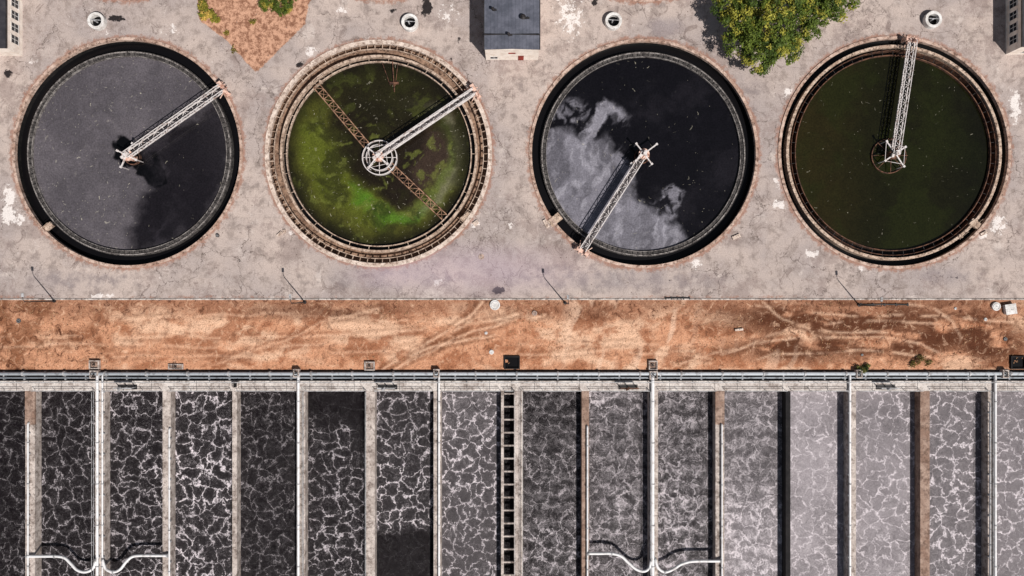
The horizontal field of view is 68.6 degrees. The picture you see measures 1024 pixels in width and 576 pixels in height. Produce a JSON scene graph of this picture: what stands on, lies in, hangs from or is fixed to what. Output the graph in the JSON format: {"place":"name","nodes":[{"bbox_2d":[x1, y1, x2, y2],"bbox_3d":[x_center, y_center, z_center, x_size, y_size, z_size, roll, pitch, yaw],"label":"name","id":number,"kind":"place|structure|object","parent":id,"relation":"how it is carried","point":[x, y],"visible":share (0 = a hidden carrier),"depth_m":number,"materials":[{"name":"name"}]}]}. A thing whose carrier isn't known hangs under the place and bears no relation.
{"place":"outdoors","nodes":[
{"label":"outdoors","id":0,"kind":"place"},
{"bbox_2d":[0,370,1023,575],"bbox_3d":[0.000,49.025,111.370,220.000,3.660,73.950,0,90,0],"label":"aeration basin","id":1,"kind":"object","parent":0,"point":[920,483],"visible":0.98,"depth_m":111.15,"materials":[{"name":"concrete"}]},
{"bbox_2d":[26,422,30,575],"bbox_3d":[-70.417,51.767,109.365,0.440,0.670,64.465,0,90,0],"label":"air pipe","id":2,"kind":"object","parent":1,"relation":"on","point":[28,494],"visible":1,"depth_m":109.19,"materials":[{"name":"white metal"}]},
{"bbox_2d":[25,554,95,572],"bbox_3d":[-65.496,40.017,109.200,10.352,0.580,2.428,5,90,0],"label":"foam spray pipe","id":3,"kind":"object","parent":1,"relation":"on","point":[72,565],"visible":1,"depth_m":109.04,"materials":[{"name":"grey metal"}]},
{"bbox_2d":[89,370,101,378],"bbox_3d":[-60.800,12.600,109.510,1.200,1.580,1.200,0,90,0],"label":"valve box","id":4,"kind":"object","parent":1,"relation":"on","point":[93,376],"visible":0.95,"depth_m":109.10,"materials":[{"name":"concrete"}]},
{"bbox_2d":[95,375,99,575],"bbox_3d":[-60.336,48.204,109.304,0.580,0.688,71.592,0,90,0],"label":"air pipe","id":5,"kind":"object","parent":1,"relation":"on","point":[97,474],"visible":1,"depth_m":109.09,"materials":[{"name":"white metal"}]},
{"bbox_2d":[101,375,104,575],"bbox_3d":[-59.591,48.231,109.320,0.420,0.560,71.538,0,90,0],"label":"air pipe","id":6,"kind":"object","parent":1,"relation":"on","point":[102,474],"visible":1,"depth_m":109.18,"materials":[{"name":"white metal"}]},
{"bbox_2d":[101,554,167,573],"bbox_3d":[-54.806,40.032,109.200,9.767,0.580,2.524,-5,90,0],"label":"foam spray pipe","id":7,"kind":"object","parent":6,"relation":"attached to","point":[127,560],"visible":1,"depth_m":109.02,"materials":[{"name":"white metal"}]},
{"bbox_2d":[113,385,136,390],"bbox_3d":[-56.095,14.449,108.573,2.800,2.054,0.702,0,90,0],"label":"sluice gate","id":8,"kind":"structure","parent":1,"relation":"attached to","point":[119,387],"depth_m":109.55,"materials":[{"name":"metal"}]},
{"bbox_2d":[168,427,171,575],"bbox_3d":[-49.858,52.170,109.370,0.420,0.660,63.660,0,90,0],"label":"air pipe","id":9,"kind":"object","parent":1,"relation":"on","point":[169,500],"visible":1,"depth_m":109.16,"materials":[{"name":"white metal"}]},
{"bbox_2d":[232,381,238,387],"bbox_3d":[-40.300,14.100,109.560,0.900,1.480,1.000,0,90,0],"label":"valve box","id":10,"kind":"object","parent":1,"relation":"on","point":[235,384],"visible":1,"depth_m":109.21,"materials":[{"name":"concrete"}]},
{"bbox_2d":[293,369,300,376],"bbox_3d":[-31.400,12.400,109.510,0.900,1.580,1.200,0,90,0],"label":"valve box","id":11,"kind":"object","parent":1,"relation":"on","point":[297,370],"visible":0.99,"depth_m":109.10,"materials":[{"name":"concrete"}]},
{"bbox_2d":[296,375,300,575],"bbox_3d":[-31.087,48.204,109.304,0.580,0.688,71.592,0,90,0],"label":"air pipe","id":12,"kind":"object","parent":1,"relation":"on","point":[298,477],"visible":1,"depth_m":109.07,"materials":[{"name":"white metal"}]},
{"bbox_2d":[377,385,396,390],"bbox_3d":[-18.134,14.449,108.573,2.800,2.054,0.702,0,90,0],"label":"sluice gate","id":13,"kind":"structure","parent":1,"relation":"attached to","point":[382,387],"depth_m":109.55,"materials":[{"name":"metal"}]},
{"bbox_2d":[433,369,439,376],"bbox_3d":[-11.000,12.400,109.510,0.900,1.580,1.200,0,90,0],"label":"valve box","id":14,"kind":"object","parent":1,"relation":"on","point":[436,370],"visible":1,"depth_m":109.10,"materials":[{"name":"concrete"}]},
{"bbox_2d":[437,375,440,575],"bbox_3d":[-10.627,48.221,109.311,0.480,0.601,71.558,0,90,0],"label":"air pipe","id":15,"kind":"object","parent":1,"relation":"on","point":[439,483],"visible":1,"depth_m":109.14,"materials":[{"name":"grey metal"}]},
{"bbox_2d":[0,371,1023,379],"bbox_3d":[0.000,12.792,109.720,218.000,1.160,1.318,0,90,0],"label":"air header pipe","id":16,"kind":"object","parent":1,"relation":"on","point":[24,374],"visible":1,"depth_m":109.33,"materials":[{"name":"grey metal"}]},
{"bbox_2d":[0,382,1023,575],"bbox_3d":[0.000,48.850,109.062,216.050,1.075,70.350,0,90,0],"label":"handrail","id":17,"kind":"object","parent":1,"relation":"on","point":[303,467],"visible":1,"depth_m":109.03,"materials":[{"name":"grey metal"}]},
{"bbox_2d":[586,425,588,575],"bbox_3d":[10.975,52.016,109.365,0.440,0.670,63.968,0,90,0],"label":"air pipe","id":18,"kind":"object","parent":1,"relation":"on","point":[587,498],"visible":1,"depth_m":109.12,"materials":[{"name":"grey metal"}]},
{"bbox_2d":[588,551,651,572],"bbox_3d":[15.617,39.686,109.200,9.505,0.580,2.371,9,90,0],"label":"foam spray pipe","id":19,"kind":"object","parent":1,"relation":"on","point":[611,553],"visible":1,"depth_m":109.02,"materials":[{"name":"grey metal"}]},
{"bbox_2d":[618,385,638,390],"bbox_3d":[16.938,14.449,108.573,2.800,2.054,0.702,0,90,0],"label":"sluice gate","id":20,"kind":"structure","parent":1,"relation":"attached to","point":[627,387],"depth_m":109.55,"materials":[{"name":"metal"}]},
{"bbox_2d":[651,374,654,575],"bbox_3d":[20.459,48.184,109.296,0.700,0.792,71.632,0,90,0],"label":"air pipe","id":21,"kind":"object","parent":1,"relation":"on","point":[652,474],"visible":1,"depth_m":109.01,"materials":[{"name":"white metal"}]},
{"bbox_2d":[654,558,721,573],"bbox_3d":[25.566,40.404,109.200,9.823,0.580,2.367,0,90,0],"label":"foam spray pipe","id":22,"kind":"object","parent":21,"relation":"attached to","point":[681,564],"visible":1,"depth_m":109.04,"materials":[{"name":"grey metal"}]},
{"bbox_2d":[648,371,657,379],"bbox_3d":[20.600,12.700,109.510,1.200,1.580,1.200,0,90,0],"label":"valve box","id":23,"kind":"object","parent":1,"relation":"on","point":[655,377],"visible":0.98,"depth_m":109.10,"materials":[{"name":"concrete"}]},
{"bbox_2d":[720,423,722,575],"bbox_3d":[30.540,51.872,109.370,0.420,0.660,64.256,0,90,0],"label":"air pipe","id":24,"kind":"object","parent":1,"relation":"on","point":[721,496],"visible":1,"depth_m":109.17,"materials":[{"name":"grey metal"}]},
{"bbox_2d":[847,375,851,575],"bbox_3d":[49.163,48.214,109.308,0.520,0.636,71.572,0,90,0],"label":"air pipe","id":25,"kind":"object","parent":1,"relation":"on","point":[849,483],"visible":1,"depth_m":109.13,"materials":[{"name":"grey metal"}]},
{"bbox_2d":[853,369,862,377],"bbox_3d":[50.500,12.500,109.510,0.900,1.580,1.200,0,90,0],"label":"valve box","id":26,"kind":"object","parent":1,"relation":"on","point":[858,375],"visible":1,"depth_m":109.10,"materials":[{"name":"concrete"}]},
{"bbox_2d":[876,385,899,390],"bbox_3d":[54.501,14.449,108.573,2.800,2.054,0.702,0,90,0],"label":"sluice gate","id":27,"kind":"structure","parent":1,"relation":"attached to","point":[888,387],"depth_m":109.55,"materials":[{"name":"metal"}]},
{"bbox_2d":[987,402,990,575],"bbox_3d":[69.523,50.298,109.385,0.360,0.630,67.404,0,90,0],"label":"air pipe","id":28,"kind":"object","parent":1,"relation":"on","point":[989,494],"visible":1,"depth_m":109.21,"materials":[{"name":"grey metal"}]},
{"bbox_2d":[992,374,997,575],"bbox_3d":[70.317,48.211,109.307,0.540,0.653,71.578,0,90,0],"label":"air pipe","id":29,"kind":"object","parent":1,"relation":"on","point":[995,442],"visible":1,"depth_m":109.09,"materials":[{"name":"grey metal"}]},
{"bbox_2d":[998,369,1009,377],"bbox_3d":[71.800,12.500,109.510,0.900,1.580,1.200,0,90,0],"label":"valve box","id":30,"kind":"object","parent":1,"relation":"on","point":[1007,375],"visible":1,"depth_m":109.23,"materials":[{"name":"concrete"}]},
{"bbox_2d":[0,0,1023,298],"bbox_3d":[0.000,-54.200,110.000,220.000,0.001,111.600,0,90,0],"label":"pavement","id":31,"kind":"structure","parent":0,"point":[776,250],"depth_m":110.00,"materials":[{"name":"concrete"}]},
{"bbox_2d":[0,0,22,55],"bbox_3d":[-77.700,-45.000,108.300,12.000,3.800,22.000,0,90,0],"label":"walls","id":32,"kind":"structure","parent":31,"relation":"on","point":[13,49],"depth_m":108.44,"materials":[{"name":"beige paint"}]},
{"bbox_2d":[0,0,5,47],"bbox_3d":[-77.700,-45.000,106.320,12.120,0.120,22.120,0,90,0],"label":"roof","id":33,"kind":"structure","parent":32,"relation":"on","point":[2,23],"depth_m":106.28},
{"bbox_2d":[6,0,6,48],"bbox_3d":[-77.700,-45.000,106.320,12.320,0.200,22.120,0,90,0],"label":"gutter","id":34,"kind":"object","parent":33,"relation":"attached to","point":[6,24],"visible":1,"depth_m":106.28,"materials":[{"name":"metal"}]},
{"bbox_2d":[12,0,17,44],"bbox_3d":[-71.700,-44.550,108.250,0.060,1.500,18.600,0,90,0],"label":"windows","id":35,"kind":"structure","parent":32,"relation":"attached to","point":[13,24],"depth_m":108.40,"materials":[{"name":"black glass"}]},
{"bbox_2d":[11,0,18,45],"bbox_3d":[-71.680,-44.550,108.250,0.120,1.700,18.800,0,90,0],"label":"window frames","id":36,"kind":"structure","parent":32,"relation":"attached to","point":[18,21],"depth_m":108.35,"materials":[{"name":"white paint"}]},
{"bbox_2d":[87,12,106,30],"bbox_3d":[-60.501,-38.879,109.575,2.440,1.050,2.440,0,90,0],"label":"concrete standpipe","id":37,"kind":"object","parent":31,"relation":"on","point":[96,21],"visible":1,"depth_m":109.24,"materials":[{"name":"white concrete"}]},
{"bbox_2d":[12,37,242,267],"bbox_3d":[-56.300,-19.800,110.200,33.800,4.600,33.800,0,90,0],"label":"clarifier tank","id":38,"kind":"object","parent":31,"relation":"in","point":[127,152],"visible":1,"depth_m":110.80,"materials":[{"name":"liquid"}]},
{"bbox_2d":[197,0,220,22],"bbox_3d":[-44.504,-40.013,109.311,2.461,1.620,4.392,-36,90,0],"label":"shrub","id":39,"kind":"object","parent":31,"relation":"on","point":[210,14],"visible":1,"depth_m":109.09,"materials":[{"name":"yellow plant"}]},
{"bbox_2d":[223,19,256,53],"bbox_3d":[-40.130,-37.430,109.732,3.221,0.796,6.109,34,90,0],"label":"shrub","id":40,"kind":"object","parent":31,"relation":"on","point":[251,22],"visible":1,"depth_m":109.61,"materials":[{"name":"green plant"}]},
{"bbox_2d":[257,0,298,16],"bbox_3d":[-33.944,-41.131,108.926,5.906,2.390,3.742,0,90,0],"label":"shrub","id":41,"kind":"object","parent":31,"relation":"on","point":[285,9],"visible":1,"depth_m":108.61,"materials":[{"name":"green plant"}]},
{"bbox_2d":[265,40,491,266],"bbox_3d":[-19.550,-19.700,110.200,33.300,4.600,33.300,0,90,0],"label":"clarifier tank","id":42,"kind":"object","parent":31,"relation":"in","point":[378,153],"visible":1,"depth_m":110.80,"materials":[{"name":"liquid"}]},
{"bbox_2d":[401,13,418,31],"bbox_3d":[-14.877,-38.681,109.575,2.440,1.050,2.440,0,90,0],"label":"concrete standpipe","id":43,"kind":"object","parent":31,"relation":"on","point":[409,22],"visible":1,"depth_m":109.16,"materials":[{"name":"white concrete"}]},
{"bbox_2d":[485,49,538,59],"bbox_3d":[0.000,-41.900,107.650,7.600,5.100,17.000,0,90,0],"label":"walls","id":44,"kind":"structure","parent":31,"relation":"on","point":[527,54],"depth_m":107.41,"materials":[{"name":"beige paint"}]},
{"bbox_2d":[484,0,539,49],"bbox_3d":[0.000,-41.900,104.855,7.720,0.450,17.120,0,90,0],"label":"roof","id":45,"kind":"structure","parent":44,"relation":"on","point":[504,18],"depth_m":104.81,"materials":[{"name":"grey metal"}]},
{"bbox_2d":[491,7,528,35],"bbox_3d":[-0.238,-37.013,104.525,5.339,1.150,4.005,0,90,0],"label":"roof vents","id":46,"kind":"object","parent":45,"relation":"on","point":[522,16],"visible":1,"depth_m":104.11,"materials":[{"name":"grey metal"}]},
{"bbox_2d":[508,53,523,59],"bbox_3d":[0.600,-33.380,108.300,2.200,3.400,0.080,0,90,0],"label":"sign plate and door","id":47,"kind":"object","parent":44,"relation":"attached to","point":[520,57],"visible":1,"depth_m":108.65,"materials":[{"name":"red metal"}]},
{"bbox_2d":[605,12,621,30],"bbox_3d":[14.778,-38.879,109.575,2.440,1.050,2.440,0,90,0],"label":"concrete standpipe","id":48,"kind":"object","parent":31,"relation":"on","point":[613,21],"visible":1,"depth_m":109.16,"materials":[{"name":"white concrete"}]},
{"bbox_2d":[277,219,987,330],"bbox_3d":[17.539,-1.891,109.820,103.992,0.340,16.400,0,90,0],"label":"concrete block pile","id":49,"kind":"object","parent":31,"relation":"on","point":[476,222],"visible":1,"depth_m":109.73,"materials":[{"name":"grey concrete"}]},
{"bbox_2d":[529,39,758,267],"bbox_3d":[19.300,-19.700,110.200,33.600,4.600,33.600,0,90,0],"label":"clarifier tank","id":50,"kind":"object","parent":31,"relation":"in","point":[643,153],"visible":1,"depth_m":110.80,"materials":[{"name":"liquid"}]},
{"bbox_2d":[626,0,661,1],"bbox_3d":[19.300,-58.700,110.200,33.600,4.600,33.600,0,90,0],"label":"clarifier tank","id":51,"kind":"object","parent":31,"relation":"in","point":[643,0],"visible":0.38,"depth_m":109.86,"materials":[{"name":"concrete"}]},
{"bbox_2d":[665,297,689,299],"bbox_3d":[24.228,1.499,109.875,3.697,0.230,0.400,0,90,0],"label":"ground conduit","id":52,"kind":"object","parent":31,"relation":"on","point":[677,298],"visible":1,"depth_m":109.81,"materials":[{"name":"metal"}]},
{"bbox_2d":[710,0,812,76],"bbox_3d":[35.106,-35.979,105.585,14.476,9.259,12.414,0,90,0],"label":"broadleaf tree","id":53,"kind":"object","parent":31,"relation":"on","point":[746,33],"visible":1,"depth_m":104.17,"materials":[{"name":"green plant"}]},
{"bbox_2d":[777,0,860,39],"bbox_3d":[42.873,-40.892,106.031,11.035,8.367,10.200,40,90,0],"label":"broadleaf tree","id":54,"kind":"object","parent":31,"relation":"on","point":[824,9],"visible":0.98,"depth_m":104.30,"materials":[{"name":"green plant"}]},
{"bbox_2d":[778,36,1010,268],"bbox_3d":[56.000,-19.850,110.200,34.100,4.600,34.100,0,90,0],"label":"clarifier tank","id":55,"kind":"object","parent":31,"relation":"in","point":[894,152],"visible":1,"depth_m":110.80,"materials":[{"name":"liquid"}]},
{"bbox_2d":[922,11,941,29],"bbox_3d":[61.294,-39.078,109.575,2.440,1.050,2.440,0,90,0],"label":"concrete standpipe","id":56,"kind":"object","parent":31,"relation":"on","point":[931,20],"visible":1,"depth_m":109.19,"materials":[{"name":"white concrete"}]},
{"bbox_2d":[1006,0,1023,54],"bbox_3d":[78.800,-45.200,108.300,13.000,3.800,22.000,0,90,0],"label":"walls","id":57,"kind":"structure","parent":31,"relation":"on","point":[1016,48],"depth_m":108.48,"materials":[{"name":"beige paint"}]},
{"bbox_2d":[1009,0,1021,52],"bbox_3d":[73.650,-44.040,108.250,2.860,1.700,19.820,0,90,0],"label":"window frames","id":58,"kind":"structure","parent":57,"relation":"attached to","point":[1016,26],"depth_m":107.50,"materials":[{"name":"white paint"}]},
{"bbox_2d":[1010,0,1023,52],"bbox_3d":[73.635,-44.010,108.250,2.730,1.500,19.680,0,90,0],"label":"windows","id":59,"kind":"structure","parent":57,"relation":"attached to","point":[1014,24],"depth_m":108.43,"materials":[{"name":"black glass"}]},
{"bbox_2d":[1023,0,1023,46],"bbox_3d":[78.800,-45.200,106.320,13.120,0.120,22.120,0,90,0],"label":"roof","id":60,"kind":"structure","parent":57,"relation":"on","point":[1023,23],"depth_m":106.28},
{"bbox_2d":[1021,0,1022,46],"bbox_3d":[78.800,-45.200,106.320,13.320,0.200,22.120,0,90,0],"label":"gutter","id":61,"kind":"object","parent":60,"relation":"attached to","point":[1021,23],"visible":1,"depth_m":106.27,"materials":[{"name":"metal"}]},
{"bbox_2d":[0,300,1023,369],"bbox_3d":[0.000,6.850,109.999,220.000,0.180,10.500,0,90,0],"label":"dry grass verge","id":62,"kind":"structure","parent":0,"point":[932,330],"depth_m":110.00,"materials":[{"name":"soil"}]},
{"bbox_2d":[21,293,55,302],"bbox_3d":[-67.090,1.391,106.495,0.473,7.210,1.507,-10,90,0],"label":"street lamp","id":63,"kind":"object","parent":62,"relation":"on","point":[53,300],"visible":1,"depth_m":106.03,"materials":[{"name":"metal"}]},
{"bbox_2d":[89,360,100,368],"bbox_3d":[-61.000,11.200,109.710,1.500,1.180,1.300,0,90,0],"label":"valve box","id":64,"kind":"object","parent":62,"relation":"on","point":[94,364],"visible":1,"depth_m":109.68,"materials":[{"name":"concrete"}]},
{"bbox_2d":[168,364,183,368],"bbox_3d":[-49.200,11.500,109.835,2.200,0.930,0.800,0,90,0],"label":"valve box","id":65,"kind":"object","parent":62,"relation":"on","point":[175,366],"visible":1,"depth_m":109.75,"materials":[{"name":"concrete"}]},
{"bbox_2d":[289,294,306,303],"bbox_3d":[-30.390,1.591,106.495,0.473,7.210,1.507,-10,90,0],"label":"street lamp","id":66,"kind":"object","parent":62,"relation":"on","point":[304,302],"visible":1,"depth_m":105.06,"materials":[{"name":"metal"}]},
{"bbox_2d":[364,361,374,370],"bbox_3d":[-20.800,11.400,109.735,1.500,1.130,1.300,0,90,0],"label":"valve box","id":67,"kind":"object","parent":62,"relation":"on","point":[369,365],"visible":1,"depth_m":109.55,"materials":[{"name":"concrete"}]},
{"bbox_2d":[490,300,499,309],"bbox_3d":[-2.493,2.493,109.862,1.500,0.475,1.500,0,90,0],"label":"manhole cover","id":68,"kind":"object","parent":62,"relation":"on","point":[494,304],"visible":1,"depth_m":109.70,"materials":[{"name":"white paint"}]},
{"bbox_2d":[504,356,519,368],"bbox_3d":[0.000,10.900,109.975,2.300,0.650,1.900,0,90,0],"label":"valve box","id":69,"kind":"object","parent":62,"relation":"on","point":[514,361],"visible":1,"depth_m":109.96,"materials":[{"name":"metal"}]},
{"bbox_2d":[648,360,657,369],"bbox_3d":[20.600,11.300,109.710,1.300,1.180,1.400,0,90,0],"label":"valve box","id":70,"kind":"object","parent":62,"relation":"on","point":[652,364],"visible":1,"depth_m":109.75,"materials":[{"name":"concrete"}]},
{"bbox_2d":[855,363,870,372],"bbox_3d":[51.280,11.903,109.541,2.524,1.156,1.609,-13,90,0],"label":"shrub","id":71,"kind":"object","parent":62,"relation":"on","point":[865,367],"visible":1,"depth_m":109.43,"materials":[{"name":"green plant"}]},
{"bbox_2d":[857,297,882,306],"bbox_3d":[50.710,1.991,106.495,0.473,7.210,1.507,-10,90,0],"label":"street lamp","id":72,"kind":"object","parent":62,"relation":"on","point":[859,304],"visible":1,"depth_m":105.27,"materials":[{"name":"metal"}]},
{"bbox_2d":[861,303,908,305],"bbox_3d":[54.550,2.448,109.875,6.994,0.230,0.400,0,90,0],"label":"ground conduit","id":73,"kind":"object","parent":62,"relation":"on","point":[895,304],"visible":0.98,"depth_m":109.77,"materials":[{"name":"metal"}]},
{"bbox_2d":[909,354,932,367],"bbox_3d":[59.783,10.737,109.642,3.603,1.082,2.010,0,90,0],"label":"shrub","id":74,"kind":"object","parent":62,"relation":"on","point":[918,362],"visible":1,"depth_m":109.62,"materials":[{"name":"green plant"}]},
{"bbox_2d":[991,302,1000,310],"bbox_3d":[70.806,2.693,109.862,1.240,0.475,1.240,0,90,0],"label":"manhole cover","id":75,"kind":"object","parent":62,"relation":"on","point":[995,306],"visible":1,"depth_m":109.70,"materials":[{"name":"white paint"}]},
{"bbox_2d":[1003,303,1016,314],"bbox_3d":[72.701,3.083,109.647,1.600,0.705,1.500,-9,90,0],"label":"electrical cabinet","id":76,"kind":"object","parent":62,"relation":"on","point":[1009,309],"visible":1,"depth_m":109.34,"materials":[{"name":"white metal"}]},
{"bbox_2d":[1010,356,1023,368],"bbox_3d":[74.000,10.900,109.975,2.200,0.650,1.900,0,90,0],"label":"valve box","id":77,"kind":"object","parent":62,"relation":"on","point":[1019,364],"visible":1,"depth_m":109.96,"materials":[{"name":"metal"}]},
{"bbox_2d":[484,34,539,34],"bbox_3d":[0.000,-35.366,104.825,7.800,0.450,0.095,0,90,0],"label":"roof joint flashing","id":78,"kind":"object","parent":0,"point":[512,34],"visible":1,"depth_m":104.62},
{"label":"ground","id":79,"kind":"structure","parent":0,"visible":0},
{"bbox_2d":[0,299,1023,299],"bbox_3d":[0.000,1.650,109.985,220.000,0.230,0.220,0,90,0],"label":"kerb","id":80,"kind":"structure","parent":79,"relation":"on","point":[511,299],"depth_m":109.87,"materials":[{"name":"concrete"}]}
]}

